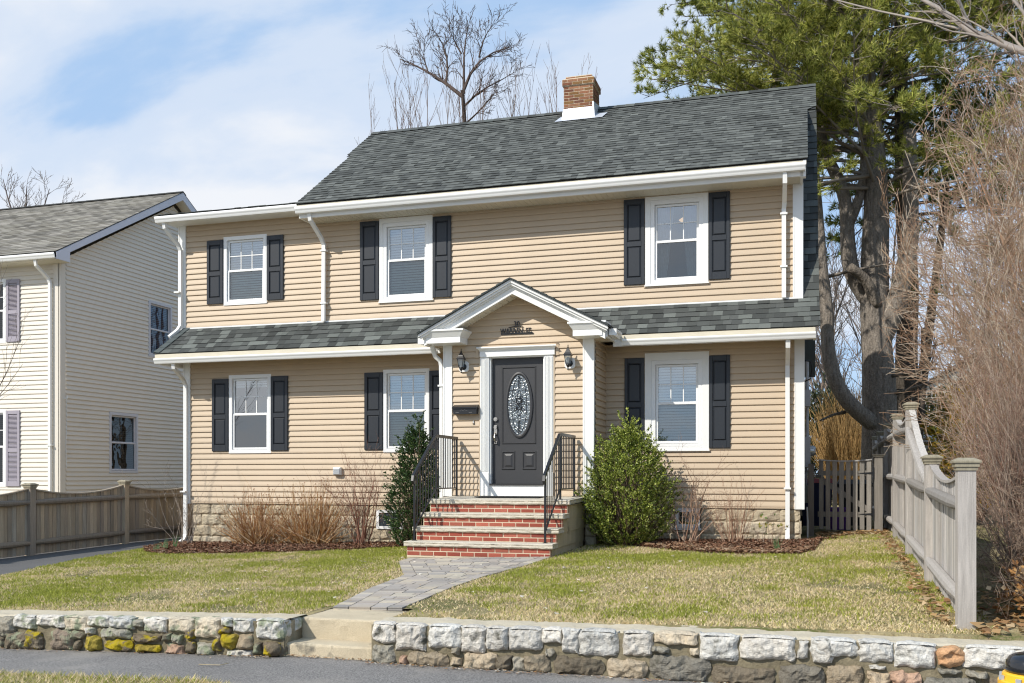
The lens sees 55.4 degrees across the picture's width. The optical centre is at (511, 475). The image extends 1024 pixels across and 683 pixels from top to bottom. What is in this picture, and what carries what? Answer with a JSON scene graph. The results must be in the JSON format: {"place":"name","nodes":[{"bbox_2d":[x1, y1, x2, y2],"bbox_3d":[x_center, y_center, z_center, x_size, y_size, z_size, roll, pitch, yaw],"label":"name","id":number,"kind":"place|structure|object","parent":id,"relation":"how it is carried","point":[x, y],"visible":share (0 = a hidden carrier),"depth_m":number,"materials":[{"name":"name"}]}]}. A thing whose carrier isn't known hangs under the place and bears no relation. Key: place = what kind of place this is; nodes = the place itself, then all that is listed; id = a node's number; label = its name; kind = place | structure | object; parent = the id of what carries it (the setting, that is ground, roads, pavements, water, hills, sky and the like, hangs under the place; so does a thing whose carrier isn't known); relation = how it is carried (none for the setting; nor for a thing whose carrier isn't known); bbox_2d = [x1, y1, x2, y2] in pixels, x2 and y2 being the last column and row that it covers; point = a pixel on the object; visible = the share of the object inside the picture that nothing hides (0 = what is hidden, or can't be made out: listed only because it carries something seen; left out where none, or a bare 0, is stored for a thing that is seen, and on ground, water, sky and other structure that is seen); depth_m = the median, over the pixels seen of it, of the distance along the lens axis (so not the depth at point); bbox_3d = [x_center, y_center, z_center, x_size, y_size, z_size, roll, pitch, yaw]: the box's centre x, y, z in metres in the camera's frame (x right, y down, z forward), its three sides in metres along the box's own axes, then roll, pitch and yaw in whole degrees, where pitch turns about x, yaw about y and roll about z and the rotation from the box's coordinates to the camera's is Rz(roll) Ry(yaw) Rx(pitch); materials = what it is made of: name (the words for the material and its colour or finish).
{"place":"outdoors","nodes":[
{"label":"outdoors","id":0,"kind":"place"},
{"bbox_2d":[0,536,192,574],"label":"driveway","id":1,"kind":"structure","parent":0,"point":[13,564],"depth_m":16.19,"materials":[{"name":"grey asphalt"}]},
{"bbox_2d":[0,667,228,682],"bbox_3d":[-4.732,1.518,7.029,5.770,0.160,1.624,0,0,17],"label":"verge grass","id":2,"kind":"structure","parent":0,"point":[72,678],"depth_m":7.17,"materials":[{"name":"green plant"}]},
{"bbox_2d":[0,648,715,682],"bbox_3d":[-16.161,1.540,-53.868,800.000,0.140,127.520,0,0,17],"label":"pavement","id":3,"kind":"structure","parent":0,"point":[265,669],"depth_m":7.58,"materials":[{"name":"grey asphalt"}]},
{"bbox_2d":[0,609,307,656],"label":"stone wall","id":4,"kind":"structure","parent":3,"relation":"on","point":[239,634],"depth_m":8.44,"materials":[{"name":"stone"}]},
{"bbox_2d":[8,528,1023,682],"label":"fallen leaves","id":5,"kind":"object","parent":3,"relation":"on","point":[984,628],"visible":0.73,"depth_m":9.10,"materials":[{"name":"brown plant"}]},
{"bbox_2d":[370,617,1023,682],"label":"stone wall","id":6,"kind":"structure","parent":3,"relation":"on","point":[682,653],"depth_m":7.12,"materials":[{"name":"grey stone"}]},
{"bbox_2d":[997,651,1023,682],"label":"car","id":7,"kind":"object","parent":3,"relation":"on","point":[1012,671],"visible":1,"depth_m":4.22,"materials":[{"name":"yellow paint"}]},
{"bbox_2d":[333,557,549,610],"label":"paver path","id":8,"kind":"structure","parent":0,"point":[400,593],"depth_m":11.04,"materials":[{"name":"grey stone"}]},
{"bbox_2d":[0,0,1023,474],"label":"sky","id":9,"kind":"structure","parent":0,"point":[225,104],"materials":[{"name":"blue"}]},
{"bbox_2d":[0,503,1023,640],"bbox_3d":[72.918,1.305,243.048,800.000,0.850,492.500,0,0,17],"label":"ground","id":10,"kind":"structure","parent":0,"point":[1015,634],"depth_m":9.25,"materials":[{"name":"green plant"}]},
{"bbox_2d":[0,261,34,396],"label":"bare tree","id":11,"kind":"object","parent":10,"relation":"on","point":[12,350],"visible":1,"depth_m":15.54,"materials":[{"name":"brown plant"}]},
{"bbox_2d":[0,168,84,207],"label":"bare tree","id":12,"kind":"object","parent":10,"relation":"on","point":[26,201],"visible":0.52,"depth_m":39.20,"materials":[{"name":"brown plant"}]},
{"bbox_2d":[0,480,193,557],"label":"board fence","id":13,"kind":"object","parent":10,"relation":"on","point":[34,520],"visible":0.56,"depth_m":17.64,"materials":[{"name":"grey wood"}]},
{"bbox_2d":[0,191,196,493],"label":"neighbor house","id":14,"kind":"structure","parent":10,"relation":"on","point":[94,402],"depth_m":22.66,"materials":[{"name":"beige plastic"}]},
{"bbox_2d":[0,279,5,342],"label":"window","id":15,"kind":"structure","parent":14,"relation":"in","point":[3,281],"depth_m":21.87,"materials":[{"name":"white plastic"}]},
{"bbox_2d":[0,410,5,486],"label":"window","id":16,"kind":"structure","parent":14,"relation":"in","point":[2,412],"depth_m":21.88,"materials":[{"name":"white plastic"}]},
{"bbox_2d":[109,412,137,472],"bbox_3d":[-9.770,-0.782,23.582,0.930,1.449,1.034,0,0,17],"label":"window","id":17,"kind":"structure","parent":14,"relation":"in","point":[123,427],"depth_m":23.49,"materials":[{"name":"black glass"}]},
{"bbox_2d":[148,300,171,356],"bbox_3d":[-8.988,-3.685,24.799,0.130,1.414,0.944,0,0,17],"label":"window","id":18,"kind":"structure","parent":14,"relation":"in","point":[160,314],"depth_m":24.76,"materials":[{"name":"black glass"}]},
{"bbox_2d":[287,602,411,660],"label":"concrete steps","id":19,"kind":"structure","parent":10,"relation":"on","point":[337,633],"depth_m":8.23,"materials":[{"name":"beige concrete"}]},
{"bbox_2d":[357,76,384,142],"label":"sapling","id":20,"kind":"object","parent":10,"relation":"on","point":[370,112],"visible":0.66,"depth_m":32.52,"materials":[{"name":"brown plant"}]},
{"bbox_2d":[382,49,407,128],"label":"sapling","id":21,"kind":"object","parent":10,"relation":"on","point":[396,95],"visible":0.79,"depth_m":32.71,"materials":[{"name":"brown plant"}]},
{"bbox_2d":[387,46,420,127],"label":"sapling","id":22,"kind":"object","parent":10,"relation":"on","point":[410,96],"visible":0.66,"depth_m":33.13,"materials":[{"name":"brown plant"}]},
{"bbox_2d":[395,77,422,127],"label":"sapling","id":23,"kind":"object","parent":10,"relation":"on","point":[409,105],"visible":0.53,"depth_m":33.03,"materials":[{"name":"brown plant"}]},
{"bbox_2d":[394,36,440,127],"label":"sapling","id":24,"kind":"object","parent":10,"relation":"on","point":[409,94],"visible":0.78,"depth_m":32.63,"materials":[{"name":"brown plant"}]},
{"bbox_2d":[413,22,455,126],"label":"sapling","id":25,"kind":"object","parent":10,"relation":"on","point":[428,87],"visible":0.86,"depth_m":31.78,"materials":[{"name":"brown plant"}]},
{"bbox_2d":[435,36,465,123],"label":"sapling","id":26,"kind":"object","parent":10,"relation":"on","point":[447,89],"visible":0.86,"depth_m":31.23,"materials":[{"name":"brown plant"}]},
{"bbox_2d":[434,53,466,123],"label":"sapling","id":27,"kind":"object","parent":10,"relation":"on","point":[452,105],"visible":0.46,"depth_m":33.58,"materials":[{"name":"brown plant"}]},
{"bbox_2d":[380,0,534,121],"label":"bare tree","id":28,"kind":"object","parent":10,"relation":"on","point":[464,85],"visible":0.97,"depth_m":31.73,"materials":[{"name":"brown plant"}]},
{"bbox_2d":[441,60,473,122],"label":"sapling","id":29,"kind":"object","parent":10,"relation":"on","point":[458,99],"visible":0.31,"depth_m":32.67,"materials":[{"name":"brown plant"}]},
{"bbox_2d":[450,54,472,123],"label":"sapling","id":30,"kind":"object","parent":10,"relation":"on","point":[457,92],"visible":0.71,"depth_m":31.47,"materials":[{"name":"brown plant"}]},
{"bbox_2d":[468,44,496,119],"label":"sapling","id":31,"kind":"object","parent":10,"relation":"on","point":[480,99],"visible":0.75,"depth_m":30.92,"materials":[{"name":"brown plant"}]},
{"bbox_2d":[473,32,498,119],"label":"sapling","id":32,"kind":"object","parent":10,"relation":"on","point":[480,83],"visible":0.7,"depth_m":30.42,"materials":[{"name":"brown plant"}]},
{"bbox_2d":[153,74,820,544],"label":"house","id":33,"kind":"structure","parent":10,"relation":"on","point":[653,266],"depth_m":16.52,"materials":[{"name":"beige plastic"}]},
{"bbox_2d":[224,234,266,305],"bbox_3d":[-4.845,-3.835,18.612,0.913,1.284,0.930,0,0,17],"label":"window","id":34,"kind":"structure","parent":33,"relation":"in","point":[245,257],"depth_m":18.28,"materials":[{"name":"white plastic"}]},
{"bbox_2d":[229,374,270,452],"bbox_3d":[-4.750,-1.150,18.584,0.890,1.464,0.930,0,0,17],"label":"window","id":35,"kind":"structure","parent":33,"relation":"in","point":[249,395],"depth_m":18.23,"materials":[{"name":"white plastic"}]},
{"bbox_2d":[376,510,403,528],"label":"window","id":36,"kind":"structure","parent":33,"relation":"in","point":[381,525],"depth_m":17.38,"materials":[{"name":"white plastic"}]},
{"bbox_2d":[378,214,433,304],"bbox_3d":[-1.749,-3.825,17.673,1.061,1.544,0.950,0,0,17],"label":"window","id":37,"kind":"structure","parent":33,"relation":"in","point":[406,242],"depth_m":17.34,"materials":[{"name":"white plastic"}]},
{"bbox_2d":[383,368,429,451],"bbox_3d":[-1.742,-1.152,17.681,0.884,1.471,0.930,0,0,17],"label":"window","id":38,"kind":"structure","parent":33,"relation":"in","point":[405,391],"depth_m":17.36,"materials":[{"name":"white plastic"}]},
{"bbox_2d":[456,349,468,372],"bbox_3d":[-0.811,-1.870,15.889,0.166,0.410,0.229,0,0,17],"label":"wall lantern","id":39,"kind":"object","parent":33,"relation":"attached to","point":[463,366],"depth_m":15.84,"materials":[{"name":"black metal"}]},
{"bbox_2d":[452,404,478,414],"bbox_3d":[-0.759,-1.084,15.913,0.430,0.158,0.128,0,0,17],"label":"mailbox","id":40,"kind":"object","parent":33,"relation":"attached to","point":[465,409],"visible":1,"depth_m":15.88,"materials":[{"name":"black metal"}]},
{"bbox_2d":[500,321,532,334],"bbox_3d":[0.075,-2.385,15.709,0.554,0.210,0.025,0,0,17],"label":"house number sign","id":41,"kind":"object","parent":33,"relation":"attached to","point":[516,332],"visible":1,"depth_m":15.71,"materials":[{"name":"black metal"}]},
{"bbox_2d":[492,357,542,483],"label":"door","id":42,"kind":"structure","parent":33,"relation":"in","point":[517,383],"depth_m":15.81,"materials":[{"name":"grey paint"}]},
{"bbox_2d":[563,345,574,368],"bbox_3d":[0.895,-1.870,15.377,0.166,0.410,0.229,0,0,17],"label":"wall lantern","id":43,"kind":"object","parent":33,"relation":"attached to","point":[570,363],"depth_m":15.32,"materials":[{"name":"black metal"}]},
{"bbox_2d":[644,191,709,287],"bbox_3d":[2.809,-3.838,16.306,1.065,1.508,0.950,0,0,17],"label":"window","id":44,"kind":"structure","parent":33,"relation":"in","point":[676,225],"depth_m":15.98,"materials":[{"name":"white plastic"}]},
{"bbox_2d":[644,350,709,452],"bbox_3d":[2.811,-1.204,16.305,1.080,1.653,0.950,0,0,17],"label":"window","id":45,"kind":"structure","parent":33,"relation":"in","point":[676,383],"depth_m":15.95,"materials":[{"name":"white plastic"}]},
{"bbox_2d":[674,508,700,529],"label":"window","id":46,"kind":"structure","parent":33,"relation":"in","point":[679,515],"depth_m":15.87,"materials":[{"name":"grey glass"}]},
{"bbox_2d":[805,360,812,406],"bbox_3d":[5.006,-1.560,16.502,0.155,0.740,0.712,0,0,17],"label":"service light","id":47,"kind":"object","parent":33,"relation":"attached to","point":[807,398],"visible":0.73,"depth_m":16.65,"materials":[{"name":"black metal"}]},
{"bbox_2d":[805,362,815,537],"bbox_3d":[4.988,-0.419,16.339,0.205,3.102,1.394,0,0,17],"label":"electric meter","id":48,"kind":"object","parent":33,"relation":"attached to","point":[810,450],"visible":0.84,"depth_m":16.79,"materials":[{"name":"grey paint"}]},
{"bbox_2d":[143,535,838,553],"bbox_3d":[-1.006,1.129,15.983,11.787,0.326,3.027,0,0,17],"label":"mulch bed","id":49,"kind":"object","parent":10,"relation":"on","point":[316,545],"visible":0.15,"depth_m":16.34,"materials":[{"name":"brown wood"}]},
{"bbox_2d":[120,460,211,542],"bbox_3d":[-6.247,0.502,17.884,1.392,1.605,1.220,0,0,30],"label":"dormant shrub","id":50,"kind":"object","parent":49,"relation":"on","point":[192,527],"visible":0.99,"depth_m":17.88,"materials":[{"name":"brown plant"}]},
{"bbox_2d":[210,477,305,544],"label":"dormant shrub","id":51,"kind":"object","parent":49,"relation":"on","point":[260,536],"visible":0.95,"depth_m":17.31,"materials":[{"name":"brown plant"}]},
{"bbox_2d":[249,466,367,544],"bbox_3d":[-3.547,0.528,17.023,2.199,1.442,1.288,0,0,17],"label":"dormant shrub","id":52,"kind":"object","parent":49,"relation":"on","point":[317,531],"visible":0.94,"depth_m":17.06,"materials":[{"name":"brown plant"}]},
{"bbox_2d":[312,421,399,543],"bbox_3d":[-2.790,0.125,16.851,2.105,2.206,1.186,0,0,17],"label":"dormant shrub","id":53,"kind":"object","parent":49,"relation":"on","point":[360,539],"visible":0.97,"depth_m":16.80,"materials":[{"name":"brown plant"}]},
{"bbox_2d":[379,410,439,545],"bbox_3d":[-1.624,0.086,16.497,1.201,2.432,1.229,0,0,40],"label":"holly bush","id":54,"kind":"object","parent":49,"relation":"on","point":[405,472],"visible":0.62,"depth_m":16.33,"materials":[{"name":"green plant"}]},
{"bbox_2d":[574,407,685,545],"bbox_3d":[1.748,0.062,15.269,1.818,2.298,1.713,0,0,-36],"label":"holly bush","id":55,"kind":"object","parent":49,"relation":"on","point":[623,529],"visible":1,"depth_m":15.00,"materials":[{"name":"green plant"}]},
{"bbox_2d":[657,433,736,541],"bbox_3d":[2.705,0.205,14.996,1.506,1.764,1.436,0,0,17],"label":"dormant shrub","id":56,"kind":"object","parent":49,"relation":"on","point":[697,519],"visible":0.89,"depth_m":14.96,"materials":[{"name":"brown plant"}]},
{"bbox_2d":[703,472,766,542],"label":"dormant shrub","id":57,"kind":"object","parent":49,"relation":"on","point":[731,519],"visible":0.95,"depth_m":14.78,"materials":[{"name":"brown plant"}]},
{"bbox_2d":[748,511,790,542],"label":"dormant shrub","id":58,"kind":"object","parent":49,"relation":"on","point":[766,526],"visible":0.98,"depth_m":14.52,"materials":[{"name":"beige plant"}]},
{"bbox_2d":[404,496,584,557],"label":"front steps","id":59,"kind":"structure","parent":10,"relation":"on","point":[460,526],"depth_m":14.17,"materials":[{"name":"brick"}]},
{"bbox_2d":[411,434,458,540],"bbox_3d":[-1.173,0.153,15.040,0.060,1.583,1.922,0,0,17],"label":"stair railing","id":60,"kind":"object","parent":59,"relation":"on","point":[420,463],"visible":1,"depth_m":14.94,"materials":[{"name":"black metal"}]},
{"bbox_2d":[474,496,546,497],"bbox_3d":[-0.017,0.331,15.290,1.040,0.014,0.520,0,0,17],"label":"doormat","id":61,"kind":"object","parent":59,"relation":"on","point":[513,496],"visible":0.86,"depth_m":15.16,"materials":[{"name":"black rubber"}]},
{"bbox_2d":[542,433,576,542],"bbox_3d":[0.714,0.153,14.474,0.060,1.583,1.922,0,0,17],"label":"stair railing","id":62,"kind":"object","parent":59,"relation":"on","point":[551,459],"visible":1,"depth_m":14.37,"materials":[{"name":"black metal"}]},
{"bbox_2d":[497,31,519,117],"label":"sapling","id":63,"kind":"object","parent":10,"relation":"on","point":[508,82],"visible":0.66,"depth_m":31.06,"materials":[{"name":"brown plant"}]},
{"bbox_2d":[492,39,533,116],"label":"sapling","id":64,"kind":"object","parent":10,"relation":"on","point":[506,83],"visible":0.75,"depth_m":30.65,"materials":[{"name":"brown plant"}]},
{"bbox_2d":[493,41,533,117],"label":"sapling","id":65,"kind":"object","parent":10,"relation":"on","point":[517,93],"visible":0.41,"depth_m":32.20,"materials":[{"name":"brown plant"}]},
{"bbox_2d":[510,47,539,115],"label":"sapling","id":66,"kind":"object","parent":10,"relation":"on","point":[529,89],"visible":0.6,"depth_m":31.58,"materials":[{"name":"brown plant"}]},
{"bbox_2d":[536,42,558,111],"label":"sapling","id":67,"kind":"object","parent":10,"relation":"on","point":[554,76],"visible":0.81,"depth_m":30.47,"materials":[{"name":"brown plant"}]},
{"bbox_2d":[631,0,946,172],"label":"pine tree","id":68,"kind":"object","parent":10,"relation":"on","point":[650,52],"visible":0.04,"depth_m":26.97,"materials":[{"name":"green plant"}]},
{"bbox_2d":[808,464,813,535],"bbox_3d":[5.046,0.465,16.444,0.095,1.330,0.100,0,0,17],"label":"latch post","id":69,"kind":"object","parent":10,"relation":"on","point":[811,496],"visible":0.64,"depth_m":16.39,"materials":[{"name":"grey wood"}]},
{"bbox_2d":[800,478,831,526],"bbox_3d":[5.457,0.490,17.495,0.600,0.880,0.670,0,0,17],"label":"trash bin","id":70,"kind":"object","parent":10,"relation":"on","point":[803,518],"visible":0.41,"depth_m":17.23,"materials":[{"name":"black plastic"}]},
{"bbox_2d":[631,0,1023,515],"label":"pine tree","id":71,"kind":"object","parent":10,"relation":"on","point":[788,52],"visible":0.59,"depth_m":21.33,"materials":[{"name":"green plant"}]},
{"bbox_2d":[807,371,850,504],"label":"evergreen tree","id":72,"kind":"object","parent":10,"relation":"on","point":[814,394],"visible":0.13,"depth_m":31.71,"materials":[{"name":"green plant"}]},
{"bbox_2d":[809,182,860,396],"bbox_3d":[10.287,-4.701,34.419,4.131,11.467,5.566,0,0,-29],"label":"bare tree","id":73,"kind":"object","parent":10,"relation":"on","point":[816,355],"visible":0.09,"depth_m":33.96,"materials":[{"name":"brown plant"}]},
{"bbox_2d":[809,365,861,504],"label":"broom shrub","id":74,"kind":"object","parent":10,"relation":"on","point":[842,436],"visible":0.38,"depth_m":28.85,"materials":[{"name":"brown plant"}]},
{"bbox_2d":[812,214,860,408],"bbox_3d":[12.663,-4.874,39.449,5.664,11.837,4.645,0,0,-3],"label":"bare tree","id":75,"kind":"object","parent":10,"relation":"on","point":[839,295],"visible":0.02,"depth_m":39.05,"materials":[{"name":"brown plant"}]},
{"bbox_2d":[810,200,863,458],"bbox_3d":[11.167,-4.321,33.663,3.663,10.730,4.478,0,0,17],"label":"bare tree","id":76,"kind":"object","parent":10,"relation":"on","point":[822,384],"visible":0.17,"depth_m":33.15,"materials":[{"name":"brown plant"}]},
{"bbox_2d":[815,279,860,413],"bbox_3d":[11.699,-3.125,35.690,4.645,8.327,3.219,0,0,-25],"label":"bare tree","id":77,"kind":"object","parent":10,"relation":"on","point":[855,357],"visible":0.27,"depth_m":35.62,"materials":[{"name":"brown plant"}]},
{"bbox_2d":[830,507,845,529],"bbox_3d":[5.651,0.740,16.888,0.387,0.380,0.387,0,0,17],"label":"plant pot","id":78,"kind":"object","parent":10,"relation":"on","point":[838,519],"visible":0.26,"depth_m":16.76,"materials":[{"name":"blue plastic"}]},
{"bbox_2d":[809,197,892,412],"bbox_3d":[10.651,-4.507,33.121,4.559,11.093,4.355,0,0,-26],"label":"bare tree","id":79,"kind":"object","parent":10,"relation":"on","point":[820,368],"visible":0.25,"depth_m":33.09,"materials":[{"name":"brown plant"}]},
{"bbox_2d":[830,247,895,389],"bbox_3d":[14.000,-4.141,39.056,4.064,10.357,3.040,0,0,42],"label":"bare tree","id":80,"kind":"object","parent":10,"relation":"on","point":[854,324],"visible":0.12,"depth_m":39.30,"materials":[{"name":"brown plant"}]},
{"bbox_2d":[718,0,1023,421],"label":"pine tree","id":81,"kind":"object","parent":10,"relation":"on","point":[901,383],"visible":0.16,"depth_m":23.95,"materials":[{"name":"green plant"}]},
{"bbox_2d":[829,267,925,369],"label":"bare tree","id":82,"kind":"object","parent":10,"relation":"on","point":[859,306],"visible":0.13,"depth_m":40.51,"materials":[{"name":"brown plant"}]},
{"bbox_2d":[871,454,884,530],"bbox_3d":[6.066,0.388,16.140,0.205,1.485,0.205,0,0,17],"label":"gate post","id":83,"kind":"object","parent":10,"relation":"on","point":[878,491],"visible":0.88,"depth_m":16.08,"materials":[{"name":"grey wood"}]},
{"bbox_2d":[815,459,873,530],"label":"picket gate","id":84,"kind":"structure","parent":83,"relation":"attached to","point":[841,473],"depth_m":16.27,"materials":[{"name":"grey wood"}]},
{"bbox_2d":[822,122,962,386],"bbox_3d":[13.243,-6.098,33.417,6.084,14.265,5.477,0,0,17],"label":"bare tree","id":85,"kind":"object","parent":10,"relation":"on","point":[851,316],"visible":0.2,"depth_m":33.30,"materials":[{"name":"brown plant"}]},
{"bbox_2d":[871,402,981,629],"bbox_3d":[5.798,0.193,14.662,0.193,2.258,15.978,0,0,18],"label":"board fence","id":86,"kind":"object","parent":10,"relation":"on","point":[929,513],"visible":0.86,"depth_m":9.54,"materials":[{"name":"grey wood"}]},
{"bbox_2d":[835,0,1023,68],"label":"bare tree","id":87,"kind":"object","parent":10,"relation":"on","point":[968,29],"visible":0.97,"depth_m":12.79,"materials":[{"name":"brown plant"}]},
{"bbox_2d":[860,371,998,442],"bbox_3d":[13.521,-1.004,29.277,7.212,4.546,2.748,0,0,17],"label":"shrub","id":88,"kind":"object","parent":10,"relation":"on","point":[926,404],"visible":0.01,"depth_m":29.47,"materials":[{"name":"green plant"}]},
{"bbox_2d":[846,156,1021,434],"bbox_3d":[9.783,-3.372,22.491,4.434,9.006,2.448,0,0,17],"label":"bare tree","id":89,"kind":"object","parent":10,"relation":"on","point":[921,401],"visible":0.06,"depth_m":23.04,"materials":[{"name":"brown plant"}]},
{"bbox_2d":[877,15,1023,483],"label":"bare shrub","id":90,"kind":"object","parent":10,"relation":"on","point":[1002,244],"visible":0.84,"depth_m":11.34,"materials":[{"name":"brown plant"}]},
{"bbox_2d":[881,0,1023,461],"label":"bare shrub","id":91,"kind":"object","parent":10,"relation":"on","point":[1002,150],"visible":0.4,"depth_m":13.95,"materials":[{"name":"brown plant"}]},
{"bbox_2d":[882,2,1023,418],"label":"bare shrub","id":92,"kind":"object","parent":10,"relation":"on","point":[970,229],"visible":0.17,"depth_m":18.41,"materials":[{"name":"brown plant"}]},
{"bbox_2d":[887,0,1023,298],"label":"pine tree","id":93,"kind":"object","parent":10,"relation":"on","point":[938,92],"visible":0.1,"depth_m":22.66,"materials":[{"name":"green plant"}]},
{"bbox_2d":[923,426,995,508],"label":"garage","id":94,"kind":"structure","parent":10,"relation":"on","point":[926,446],"depth_m":23.84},
{"bbox_2d":[919,377,1013,523],"bbox_3d":[8.530,-0.545,17.839,2.293,2.914,1.844,0,0,17],"label":"yew bush","id":95,"kind":"object","parent":10,"relation":"on","point":[932,432],"visible":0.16,"depth_m":17.74,"materials":[{"name":"green plant"}]},
{"bbox_2d":[925,351,1010,420],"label":"shrub","id":96,"kind":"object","parent":10,"relation":"on","point":[934,386],"depth_m":55.30,"materials":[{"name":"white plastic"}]},
{"bbox_2d":[925,169,1023,579],"bbox_3d":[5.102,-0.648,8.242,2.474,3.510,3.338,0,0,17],"label":"brush","id":97,"kind":"object","parent":10,"relation":"on","point":[1016,473],"visible":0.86,"depth_m":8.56,"materials":[{"name":"brown plant"}]},
{"bbox_2d":[934,220,1022,377],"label":"bare tree","id":98,"kind":"object","parent":10,"relation":"on","point":[984,308],"visible":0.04,"depth_m":32.91,"materials":[{"name":"brown plant"}]},
{"bbox_2d":[976,434,1023,625],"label":"brush","id":99,"kind":"object","parent":10,"relation":"on","point":[1011,554],"visible":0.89,"depth_m":7.55,"materials":[{"name":"brown plant"}]},
{"bbox_2d":[986,557,1023,622],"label":"leafy brush","id":100,"kind":"object","parent":10,"relation":"on","point":[1019,588],"visible":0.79,"depth_m":7.41,"materials":[{"name":"brown plant"}]},
{"bbox_2d":[837,479,872,526],"bbox_3d":[6.176,0.500,17.592,0.600,0.860,0.670,0,0,17],"label":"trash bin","id":101,"kind":"object","parent":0,"point":[865,499],"visible":0.21,"depth_m":17.31,"materials":[{"name":"black plastic"}]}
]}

